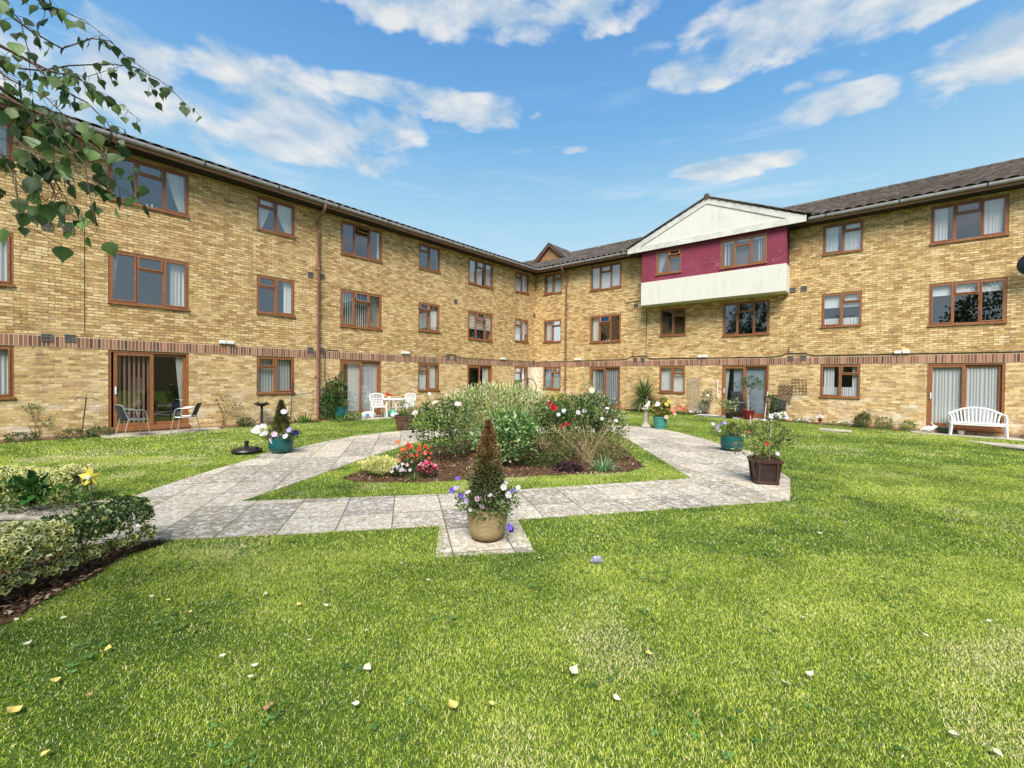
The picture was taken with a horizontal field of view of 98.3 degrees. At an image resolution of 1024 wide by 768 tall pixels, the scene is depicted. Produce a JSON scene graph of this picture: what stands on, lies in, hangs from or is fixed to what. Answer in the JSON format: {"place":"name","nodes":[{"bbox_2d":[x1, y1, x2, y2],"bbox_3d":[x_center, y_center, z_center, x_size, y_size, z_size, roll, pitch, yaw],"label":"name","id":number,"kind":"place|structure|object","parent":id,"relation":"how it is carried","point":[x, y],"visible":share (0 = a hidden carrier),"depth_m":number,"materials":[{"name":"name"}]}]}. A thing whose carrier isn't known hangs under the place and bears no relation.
{"place":"outdoors","nodes":[
{"label":"outdoors","id":0,"kind":"place"},
{"bbox_2d":[127,378,145,406],"bbox_3d":[-10.876,0.240,12.825,0.420,0.850,0.420,1,1,0],"label":"chair","id":1,"kind":"object","parent":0,"point":[136,390],"visible":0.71,"depth_m":12.72,"materials":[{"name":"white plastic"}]},
{"bbox_2d":[100,427,221,438],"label":"patio","id":2,"kind":"structure","parent":0,"point":[154,433],"depth_m":12.01,"materials":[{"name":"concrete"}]},
{"bbox_2d":[114,404,150,436],"bbox_3d":[-9.743,0.917,11.341,0.565,0.804,0.619,1,1,28],"label":"garden chair","id":3,"kind":"object","parent":2,"relation":"on","point":[121,412],"visible":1,"depth_m":11.16,"materials":[{"name":"silver metal"}]},
{"bbox_2d":[170,402,201,432],"bbox_3d":[-8.964,0.913,12.224,0.619,0.804,0.565,0,1,-20],"label":"garden chair","id":4,"kind":"object","parent":2,"relation":"on","point":[196,409],"visible":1,"depth_m":12.18,"materials":[{"name":"silver metal"}]},
{"bbox_2d":[349,414,391,419],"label":"patio","id":5,"kind":"structure","parent":0,"point":[379,417],"depth_m":16.70,"materials":[{"name":"concrete"}]},
{"bbox_2d":[334,398,348,418],"bbox_3d":[-6.156,0.885,16.014,0.546,0.809,0.500,1,1,0],"label":"teal pot","id":6,"kind":"object","parent":5,"relation":"on","point":[340,411],"visible":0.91,"depth_m":15.84,"materials":[{"name":"green ceramic"}]},
{"bbox_2d":[369,393,387,417],"bbox_3d":[-5.072,0.816,16.785,0.643,0.941,0.629,0,1,-30],"label":"plastic chair","id":7,"kind":"object","parent":5,"relation":"on","point":[372,407],"visible":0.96,"depth_m":16.90,"materials":[{"name":"white plastic"}]},
{"bbox_2d":[395,393,415,416],"bbox_3d":[-4.048,0.826,16.886,0.643,0.941,0.629,1,1,25],"label":"plastic chair","id":8,"kind":"object","parent":5,"relation":"on","point":[411,397],"visible":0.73,"depth_m":17.03,"materials":[{"name":"white plastic"}]},
{"bbox_2d":[63,426,789,544],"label":"path","id":9,"kind":"structure","parent":0,"point":[210,504],"depth_m":5.89,"materials":[{"name":"grey stone"}]},
{"bbox_2d":[0,469,98,531],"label":"stone trough","id":10,"kind":"object","parent":9,"relation":"on","point":[33,509],"visible":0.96,"depth_m":4.31,"materials":[{"name":"green plant"}]},
{"bbox_2d":[0,462,97,504],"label":"variegated hedge","id":11,"kind":"object","parent":10,"relation":"in","point":[61,473],"visible":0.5,"depth_m":5.22,"materials":[{"name":"green plant"}]},
{"bbox_2d":[70,473,82,507],"bbox_3d":[-4.361,1.071,4.436,0.090,0.350,0.090,1,1,0],"label":"garden spike","id":12,"kind":"object","parent":10,"relation":"in","point":[76,478],"visible":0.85,"depth_m":4.42,"materials":[{"name":"green"}]},
{"bbox_2d":[78,467,100,502],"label":"daffodil","id":13,"kind":"object","parent":10,"relation":"in","point":[89,474],"visible":0.94,"depth_m":4.36,"materials":[{"name":"yellow plant"}]},
{"bbox_2d":[251,399,301,453],"bbox_3d":[-4.761,0.852,9.042,0.978,1.110,0.591,1,1,0],"label":"potted plant","id":14,"kind":"object","parent":9,"relation":"on","point":[280,442],"visible":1,"depth_m":8.95,"materials":[{"name":"green plant"}]},
{"bbox_2d":[640,408,651,426],"bbox_3d":[4.439,1.107,14.636,0.380,0.625,0.380,1,1,0],"label":"stone pedestal","id":15,"kind":"object","parent":9,"relation":"on","point":[646,419],"visible":0.91,"depth_m":14.56,"materials":[{"name":"beige stone"}]},
{"bbox_2d":[731,416,800,484],"bbox_3d":[3.913,1.012,6.865,1.011,1.022,0.415,1,1,12],"label":"square planter","id":16,"kind":"object","parent":9,"relation":"on","point":[764,468],"visible":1,"depth_m":6.79,"materials":[{"name":"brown wood"}]},
{"bbox_2d":[0,380,1023,767],"bbox_3d":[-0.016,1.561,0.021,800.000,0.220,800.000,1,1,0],"label":"ground","id":17,"kind":"structure","parent":0,"point":[498,760],"depth_m":2.66,"materials":[{"name":"plant"}]},
{"bbox_2d":[0,539,167,624],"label":"hedge bed","id":18,"kind":"object","parent":17,"relation":"on","point":[7,618],"visible":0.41,"depth_m":3.40,"materials":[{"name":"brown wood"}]},
{"bbox_2d":[0,493,157,600],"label":"variegated hedge","id":19,"kind":"object","parent":18,"relation":"on","point":[24,543],"visible":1,"depth_m":3.41,"materials":[{"name":"green plant"}]},
{"bbox_2d":[0,0,201,263],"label":"birch tree","id":20,"kind":"object","parent":17,"relation":"on","point":[60,139],"visible":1,"depth_m":1.54,"materials":[{"name":"green plant"}]},
{"bbox_2d":[230,441,261,454],"bbox_3d":[-5.434,1.287,9.069,0.570,0.250,0.570,1,1,0],"label":"parasol base","id":21,"kind":"object","parent":17,"relation":"on","point":[246,449],"visible":0.99,"depth_m":8.92,"materials":[{"name":"black plastic"}]},
{"bbox_2d":[0,404,521,442],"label":"border soil","id":22,"kind":"structure","parent":17,"relation":"on","point":[218,427],"depth_m":11.16,"materials":[{"name":"brown soil"}]},
{"bbox_2d":[2,431,39,441],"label":"bush","id":23,"kind":"object","parent":22,"relation":"on","point":[21,433],"visible":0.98,"depth_m":10.22,"materials":[{"name":"green plant"}]},
{"bbox_2d":[21,403,53,439],"bbox_3d":[-11.255,0.882,10.473,0.620,0.908,0.356,0,1,-22],"label":"bare sapling","id":24,"kind":"object","parent":22,"relation":"on","point":[38,417],"visible":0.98,"depth_m":10.47,"materials":[{"name":"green plant"}]},
{"bbox_2d":[53,425,114,438],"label":"bush","id":25,"kind":"object","parent":22,"relation":"on","point":[89,432],"visible":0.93,"depth_m":11.08,"materials":[{"name":"green plant"}]},
{"bbox_2d":[318,367,347,418],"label":"climbing shrub","id":26,"kind":"object","parent":22,"relation":"on","point":[334,397],"visible":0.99,"depth_m":15.84,"materials":[{"name":"green plant"}]},
{"bbox_2d":[324,409,355,422],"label":"iris clump","id":27,"kind":"object","parent":22,"relation":"on","point":[343,418],"visible":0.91,"depth_m":15.58,"materials":[{"name":"green plant"}]},
{"bbox_2d":[393,402,415,429],"bbox_3d":[-3.278,0.932,13.334,0.990,0.854,1.003,0,1,-14],"label":"square planter","id":28,"kind":"object","parent":17,"relation":"on","point":[400,421],"visible":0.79,"depth_m":13.11,"materials":[{"name":"brown ceramic"}]},
{"bbox_2d":[436,519,533,557],"bbox_3d":[-0.306,1.549,4.446,0.894,0.050,0.968,0,1,-9],"label":"paving pad","id":29,"kind":"object","parent":17,"relation":"on","point":[459,539],"visible":0.61,"depth_m":4.26,"materials":[{"name":"grey stone"}]},
{"bbox_2d":[449,418,520,541],"bbox_3d":[-0.250,0.918,4.356,0.696,1.200,0.656,1,1,0],"label":"basket planter","id":30,"kind":"object","parent":29,"relation":"on","point":[487,519],"visible":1,"depth_m":4.27,"materials":[{"name":"wicker"}]},
{"bbox_2d":[344,436,643,482],"bbox_3d":[0.001,1.458,9.424,5.269,0.001,5.658,1,1,0],"label":"flower bed","id":31,"kind":"object","parent":17,"relation":"on","point":[452,475],"visible":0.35,"depth_m":7.87,"materials":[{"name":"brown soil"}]},
{"bbox_2d":[357,455,400,476],"bbox_3d":[-2.146,1.313,7.127,0.690,0.376,0.512,1,1,0],"label":"yellow chrysanthemum","id":32,"kind":"object","parent":31,"relation":"on","point":[384,466],"visible":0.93,"depth_m":7.03,"materials":[{"name":"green plant"}]},
{"bbox_2d":[388,462,412,477],"bbox_3d":[-1.779,1.386,7.075,0.342,0.261,0.350,0,1,-45],"label":"begonia","id":33,"kind":"object","parent":31,"relation":"on","point":[403,466],"visible":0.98,"depth_m":7.01,"materials":[{"name":"white plant"}]},
{"bbox_2d":[397,442,434,472],"bbox_3d":[-1.613,1.244,7.376,0.675,0.549,0.523,1,1,0],"label":"begonia","id":34,"kind":"object","parent":31,"relation":"on","point":[419,448],"visible":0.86,"depth_m":7.28,"materials":[{"name":"orange plant"}]},
{"bbox_2d":[415,460,437,477],"bbox_3d":[-1.343,1.351,6.997,0.378,0.311,0.293,1,1,0],"label":"begonia","id":35,"kind":"object","parent":31,"relation":"on","point":[425,465],"visible":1,"depth_m":6.96,"materials":[{"name":"pink plant"}]},
{"bbox_2d":[401,392,477,461],"bbox_3d":[-1.369,0.809,8.317,1.443,1.320,0.854,1,1,0],"label":"rose bush","id":36,"kind":"object","parent":31,"relation":"on","point":[432,422],"visible":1,"depth_m":8.25,"materials":[{"name":"green plant"}]},
{"bbox_2d":[435,378,551,449],"bbox_3d":[-0.369,0.663,9.277,2.495,1.605,1.847,1,1,0],"label":"variegated shrub","id":37,"kind":"object","parent":31,"relation":"on","point":[508,395],"visible":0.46,"depth_m":9.04,"materials":[{"name":"green plant"}]},
{"bbox_2d":[467,404,538,465],"bbox_3d":[-0.170,0.917,8.012,1.318,1.138,1.085,1,1,0],"label":"green shrub","id":38,"kind":"object","parent":31,"relation":"on","point":[523,428],"visible":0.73,"depth_m":7.84,"materials":[{"name":"green plant"}]},
{"bbox_2d":[516,452,563,467],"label":"dark ground cover","id":39,"kind":"object","parent":31,"relation":"on","point":[555,459],"visible":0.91,"depth_m":7.95,"materials":[{"name":"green plant"}]},
{"bbox_2d":[537,390,583,437],"bbox_3d":[1.231,0.760,11.204,1.504,1.280,1.102,1,1,0],"label":"golden shrub","id":40,"kind":"object","parent":31,"relation":"on","point":[557,395],"visible":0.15,"depth_m":11.16,"materials":[{"name":"green plant"}]},
{"bbox_2d":[528,393,600,457],"bbox_3d":[1.036,0.821,8.916,1.442,1.328,0.975,1,1,0],"label":"rose bush","id":41,"kind":"object","parent":31,"relation":"on","point":[561,416],"visible":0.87,"depth_m":8.77,"materials":[{"name":"green plant"}]},
{"bbox_2d":[551,460,584,472],"bbox_3d":[0.965,1.425,7.561,0.520,0.237,0.408,0,1,-32],"label":"purple heuchera","id":42,"kind":"object","parent":31,"relation":"on","point":[576,466],"visible":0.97,"depth_m":7.52,"materials":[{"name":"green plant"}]},
{"bbox_2d":[536,411,636,463],"bbox_3d":[1.472,1.021,8.582,2.054,0.946,1.414,1,1,0],"label":"seedling thicket","id":43,"kind":"object","parent":31,"relation":"on","point":[585,457],"visible":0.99,"depth_m":8.37,"materials":[{"name":"green plant"}]},
{"bbox_2d":[566,387,630,454],"bbox_3d":[1.750,0.774,9.185,1.430,1.429,1.005,1,1,0],"label":"rose bush","id":44,"kind":"object","parent":31,"relation":"on","point":[609,413],"visible":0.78,"depth_m":9.08,"materials":[{"name":"green plant"}]},
{"bbox_2d":[589,453,621,471],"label":"grass tuft","id":45,"kind":"object","parent":31,"relation":"on","point":[605,464],"visible":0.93,"depth_m":7.70,"materials":[{"name":"green plant"}]},
{"bbox_2d":[1,492,1003,767],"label":"clover","id":46,"kind":"object","parent":17,"relation":"on","point":[655,732],"visible":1,"depth_m":2.52,"materials":[{"name":"green plant"}]},
{"bbox_2d":[0,100,1023,441],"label":"apartment building","id":47,"kind":"structure","parent":17,"relation":"on","point":[836,302],"depth_m":15.49,"materials":[{"name":"yellow brick"}]},
{"bbox_2d":[0,123,13,170],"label":"window","id":48,"kind":"structure","parent":47,"relation":"in","point":[2,131],"depth_m":10.21,"materials":[{"name":"brown glass"}]},
{"bbox_2d":[0,233,14,287],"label":"window","id":49,"kind":"structure","parent":47,"relation":"in","point":[6,251],"depth_m":10.24,"materials":[{"name":"brown glass"}]},
{"bbox_2d":[0,345,14,399],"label":"window","id":50,"kind":"structure","parent":47,"relation":"in","point":[6,352],"depth_m":10.25,"materials":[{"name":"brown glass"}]},
{"bbox_2d":[107,251,189,311],"bbox_3d":[-9.975,-2.803,12.208,0.220,1.411,1.776,1,1,41],"label":"window","id":51,"kind":"structure","parent":47,"relation":"in","point":[176,267],"depth_m":12.40,"materials":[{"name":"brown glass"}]},
{"bbox_2d":[108,151,189,218],"bbox_3d":[-9.943,-5.409,12.169,0.208,1.264,1.776,1,1,41],"label":"window","id":52,"kind":"structure","parent":47,"relation":"in","point":[178,182],"depth_m":12.49,"materials":[{"name":"brown glass"}]},
{"bbox_2d":[108,350,189,431],"bbox_3d":[-10.002,0.177,12.246,0.240,2.150,1.766,1,1,41],"label":"patio door","id":53,"kind":"structure","parent":47,"relation":"in","point":[182,359],"depth_m":12.18,"materials":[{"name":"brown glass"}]},
{"bbox_2d":[256,356,294,394],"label":"window","id":54,"kind":"structure","parent":47,"relation":"in","point":[262,385],"depth_m":14.69,"materials":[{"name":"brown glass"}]},
{"bbox_2d":[256,274,295,317],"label":"window","id":55,"kind":"structure","parent":47,"relation":"in","point":[288,285],"depth_m":14.90,"materials":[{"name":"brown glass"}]},
{"bbox_2d":[257,195,295,238],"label":"window","id":56,"kind":"structure","parent":47,"relation":"in","point":[284,212],"depth_m":14.63,"materials":[{"name":"brown glass"}]},
{"bbox_2d":[340,359,381,414],"bbox_3d":[-5.848,0.154,17.102,0.240,2.150,1.766,1,1,41],"label":"patio door","id":57,"kind":"structure","parent":47,"relation":"in","point":[362,374],"depth_m":17.23,"materials":[{"name":"brown glass"}]},
{"bbox_2d":[340,220,382,263],"bbox_3d":[-5.733,-5.431,16.978,0.282,1.264,1.776,1,1,41],"label":"window","id":58,"kind":"structure","parent":47,"relation":"in","point":[379,234],"depth_m":17.02,"materials":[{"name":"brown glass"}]},
{"bbox_2d":[340,289,382,330],"bbox_3d":[-5.807,-2.826,17.054,0.265,1.411,1.776,1,1,41],"label":"window","id":59,"kind":"structure","parent":47,"relation":"in","point":[354,293],"depth_m":17.05,"materials":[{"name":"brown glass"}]},
{"bbox_2d":[418,302,439,332],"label":"window","id":60,"kind":"structure","parent":47,"relation":"in","point":[432,329],"depth_m":19.52,"materials":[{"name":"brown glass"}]},
{"bbox_2d":[418,362,439,390],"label":"window","id":61,"kind":"structure","parent":47,"relation":"in","point":[423,368],"depth_m":19.55,"materials":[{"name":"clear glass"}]},
{"bbox_2d":[418,243,440,273],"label":"window","id":62,"kind":"structure","parent":47,"relation":"in","point":[420,244],"depth_m":19.46,"materials":[{"name":"brown glass"}]},
{"bbox_2d":[467,365,491,404],"bbox_3d":[-1.632,0.132,22.029,0.235,2.150,1.766,1,1,41],"label":"patio door","id":63,"kind":"structure","parent":47,"relation":"in","point":[484,367],"depth_m":22.36,"materials":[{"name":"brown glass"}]},
{"bbox_2d":[467,310,492,341],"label":"window","id":64,"kind":"structure","parent":47,"relation":"in","point":[482,319],"depth_m":22.01,"materials":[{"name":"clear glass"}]},
{"bbox_2d":[468,257,493,288],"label":"window","id":65,"kind":"structure","parent":47,"relation":"in","point":[488,268],"depth_m":22.00,"materials":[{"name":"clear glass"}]},
{"bbox_2d":[514,366,527,388],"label":"window","id":66,"kind":"structure","parent":47,"relation":"in","point":[521,368],"depth_m":24.43,"materials":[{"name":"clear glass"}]},
{"bbox_2d":[515,318,528,342],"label":"window","id":67,"kind":"structure","parent":47,"relation":"in","point":[520,324],"depth_m":24.40,"materials":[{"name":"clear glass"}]},
{"bbox_2d":[515,271,529,294],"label":"window","id":68,"kind":"structure","parent":47,"relation":"in","point":[520,278],"depth_m":24.38,"materials":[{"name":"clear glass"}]},
{"bbox_2d":[542,367,560,389],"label":"window","id":69,"kind":"structure","parent":47,"relation":"in","point":[557,381],"depth_m":24.58,"materials":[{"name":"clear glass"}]},
{"bbox_2d":[543,319,560,342],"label":"window","id":70,"kind":"structure","parent":47,"relation":"in","point":[550,323],"depth_m":24.73,"materials":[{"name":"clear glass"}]},
{"bbox_2d":[543,273,561,294],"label":"window","id":71,"kind":"structure","parent":47,"relation":"in","point":[552,279],"depth_m":24.49,"materials":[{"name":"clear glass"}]},
{"bbox_2d":[589,366,619,407],"bbox_3d":[4.713,0.191,22.494,1.766,2.150,0.240,1,1,41],"label":"patio door","id":72,"kind":"structure","parent":47,"relation":"in","point":[616,393],"depth_m":22.46,"materials":[{"name":"brown glass"}]},
{"bbox_2d":[589,314,620,343],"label":"window","id":73,"kind":"structure","parent":47,"relation":"in","point":[597,322],"depth_m":22.60,"materials":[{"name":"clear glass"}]},
{"bbox_2d":[590,262,621,291],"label":"window","id":74,"kind":"structure","parent":47,"relation":"in","point":[605,276],"depth_m":22.48,"materials":[{"name":"clear glass"}]},
{"bbox_2d":[655,248,681,275],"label":"window","id":75,"kind":"structure","parent":47,"relation":"in","point":[679,249],"depth_m":19.61,"materials":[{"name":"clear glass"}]},
{"bbox_2d":[658,366,684,393],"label":"window","id":76,"kind":"structure","parent":47,"relation":"in","point":[673,377],"depth_m":20.25,"materials":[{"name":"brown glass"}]},
{"bbox_2d":[659,307,685,336],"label":"window","id":77,"kind":"structure","parent":47,"relation":"in","point":[675,309],"depth_m":20.16,"materials":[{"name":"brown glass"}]},
{"bbox_2d":[687,378,700,409],"bbox_3d":[8.021,0.446,19.541,0.576,1.466,0.034,1,1,41],"label":"trellis","id":78,"kind":"object","parent":47,"relation":"attached to","point":[693,394],"visible":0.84,"depth_m":19.54,"materials":[{"name":"beige wood"}]},
{"bbox_2d":[719,233,766,269],"bbox_3d":[9.247,-5.280,17.703,1.730,1.185,0.220,1,1,41],"label":"window","id":79,"kind":"structure","parent":47,"relation":"in","point":[750,238],"depth_m":17.60,"materials":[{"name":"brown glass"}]},
{"bbox_2d":[721,365,768,418],"bbox_3d":[9.613,0.299,18.304,1.766,2.150,0.240,1,1,41],"label":"patio door","id":80,"kind":"structure","parent":47,"relation":"in","point":[756,396],"depth_m":18.24,"materials":[{"name":"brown glass"}]},
{"bbox_2d":[722,299,769,336],"bbox_3d":[9.615,-2.681,18.230,1.776,1.411,0.120,1,1,41],"label":"window","id":81,"kind":"structure","parent":47,"relation":"in","point":[738,304],"depth_m":18.20,"materials":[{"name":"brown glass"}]},
{"bbox_2d":[819,364,860,398],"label":"window","id":82,"kind":"structure","parent":47,"relation":"in","point":[828,391],"depth_m":16.21,"materials":[{"name":"brown glass"}]},
{"bbox_2d":[820,291,861,327],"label":"window","id":83,"kind":"structure","parent":47,"relation":"in","point":[845,299],"depth_m":16.17,"materials":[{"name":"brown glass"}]},
{"bbox_2d":[822,219,863,255],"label":"window","id":84,"kind":"structure","parent":47,"relation":"in","point":[852,232],"depth_m":16.12,"materials":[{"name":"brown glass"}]},
{"bbox_2d":[926,363,1004,432],"bbox_3d":[14.439,0.405,14.151,1.766,2.150,0.200,1,1,41],"label":"patio door","id":85,"kind":"structure","parent":47,"relation":"in","point":[950,386],"depth_m":14.15,"materials":[{"name":"brown glass"}]},
{"bbox_2d":[928,277,1007,326],"bbox_3d":[14.465,-2.575,14.106,1.776,1.411,0.155,1,1,41],"label":"window","id":86,"kind":"structure","parent":47,"relation":"in","point":[970,287],"depth_m":14.06,"materials":[{"name":"brown glass"}]},
{"bbox_2d":[929,194,1009,245],"bbox_3d":[14.498,-5.181,14.077,1.776,1.264,0.172,1,1,41],"label":"window","id":87,"kind":"structure","parent":47,"relation":"in","point":[991,217],"depth_m":13.88,"materials":[{"name":"brown glass"}]},
{"bbox_2d":[0,455,1023,557],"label":"grass","id":88,"kind":"structure","parent":17,"relation":"on","point":[824,474],"depth_m":5.57,"materials":[{"name":"green plant"}]},
{"bbox_2d":[0,406,1023,465],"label":"grass","id":89,"kind":"structure","parent":17,"relation":"on","point":[910,436],"depth_m":10.90,"materials":[{"name":"green plant"}]},
{"bbox_2d":[647,396,675,428],"bbox_3d":[4.784,0.917,14.317,0.859,1.059,0.650,1,1,0],"label":"ringed green pot","id":90,"kind":"object","parent":17,"relation":"on","point":[660,418],"visible":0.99,"depth_m":14.16,"materials":[{"name":"plastic"}]},
{"bbox_2d":[541,404,906,430],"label":"border soil","id":91,"kind":"structure","parent":17,"relation":"on","point":[792,421],"depth_m":16.38,"materials":[{"name":"brown soil"}]},
{"bbox_2d":[623,375,662,410],"bbox_3d":[5.993,0.421,20.206,2.331,2.044,2.220,1,1,0],"label":"cordyline","id":92,"kind":"object","parent":91,"relation":"on","point":[643,393],"visible":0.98,"depth_m":19.97,"materials":[{"name":"green plant"}]},
{"bbox_2d":[764,412,788,420],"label":"white petunias","id":93,"kind":"object","parent":91,"relation":"on","point":[779,415],"visible":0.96,"depth_m":16.82,"materials":[{"name":"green plant"}]},
{"bbox_2d":[853,411,871,427],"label":"dark bush","id":94,"kind":"object","parent":91,"relation":"on","point":[857,418],"visible":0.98,"depth_m":15.46,"materials":[{"name":"green plant"}]},
{"bbox_2d":[874,416,894,428],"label":"leafy bush","id":95,"kind":"object","parent":91,"relation":"on","point":[883,419],"visible":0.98,"depth_m":15.15,"materials":[{"name":"green plant"}]},
{"bbox_2d":[742,449,757,454],"bbox_3d":[5.109,1.532,9.871,0.450,0.050,0.700,1,1,0],"label":"paving pad","id":96,"kind":"object","parent":17,"relation":"on","point":[747,452],"visible":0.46,"depth_m":9.76,"materials":[{"name":"grey stone"}]},
{"bbox_2d":[710,421,749,450],"bbox_3d":[4.861,1.152,9.996,0.882,0.686,0.490,1,1,0],"label":"teal pot","id":97,"kind":"object","parent":96,"relation":"on","point":[728,440],"visible":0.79,"depth_m":9.86,"materials":[{"name":"green ceramic"}]},
{"bbox_2d":[0,0,1023,379],"label":"sky","id":98,"kind":"structure","parent":0,"point":[510,129],"materials":[{"name":"blue"}]},
{"bbox_2d":[694,414,777,421],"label":"patio","id":99,"kind":"structure","parent":0,"point":[734,417],"depth_m":17.75,"materials":[{"name":"concrete"}]},
{"bbox_2d":[698,388,715,414],"bbox_3d":[8.289,0.759,18.886,0.700,1.145,0.488,1,1,13],"label":"rose standard","id":100,"kind":"object","parent":99,"relation":"on","point":[704,402],"visible":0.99,"depth_m":18.85,"materials":[{"name":"green plant"}]},
{"bbox_2d":[715,397,739,418],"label":"spotted leaf plant","id":101,"kind":"object","parent":99,"relation":"on","point":[729,415],"visible":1,"depth_m":17.70,"materials":[{"name":"green plant"}]},
{"bbox_2d":[731,391,753,417],"bbox_3d":[9.322,0.827,17.928,0.554,1.083,0.747,0,1,-19],"label":"reclining chair","id":102,"kind":"object","parent":99,"relation":"on","point":[738,395],"visible":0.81,"depth_m":18.09,"materials":[{"name":"black"}]},
{"bbox_2d":[733,375,764,419],"bbox_3d":[9.329,0.505,17.433,1.337,1.786,0.567,1,1,0],"label":"potted tree","id":103,"kind":"object","parent":99,"relation":"on","point":[748,413],"visible":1,"depth_m":17.36,"materials":[{"name":"green plant"}]},
{"bbox_2d":[763,393,781,412],"bbox_3d":[10.052,0.805,17.088,0.722,0.921,0.505,1,1,0],"label":"dark cassia","id":104,"kind":"object","parent":99,"relation":"on","point":[769,396],"visible":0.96,"depth_m":17.06,"materials":[{"name":"green plant"}]},
{"bbox_2d":[910,430,1023,440],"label":"patio","id":105,"kind":"structure","parent":0,"point":[978,436],"depth_m":13.65,"materials":[{"name":"concrete"}]},
{"bbox_2d":[946,407,1008,438],"bbox_3d":[14.339,1.165,13.659,1.388,0.898,0.544,1,1,41],"label":"garden bench","id":106,"kind":"object","parent":105,"relation":"on","point":[952,422],"visible":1,"depth_m":13.69,"materials":[{"name":"white plastic"}]},
{"bbox_2d":[965,440,1023,449],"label":"patio","id":107,"kind":"structure","parent":0,"point":[1017,446],"depth_m":11.61,"materials":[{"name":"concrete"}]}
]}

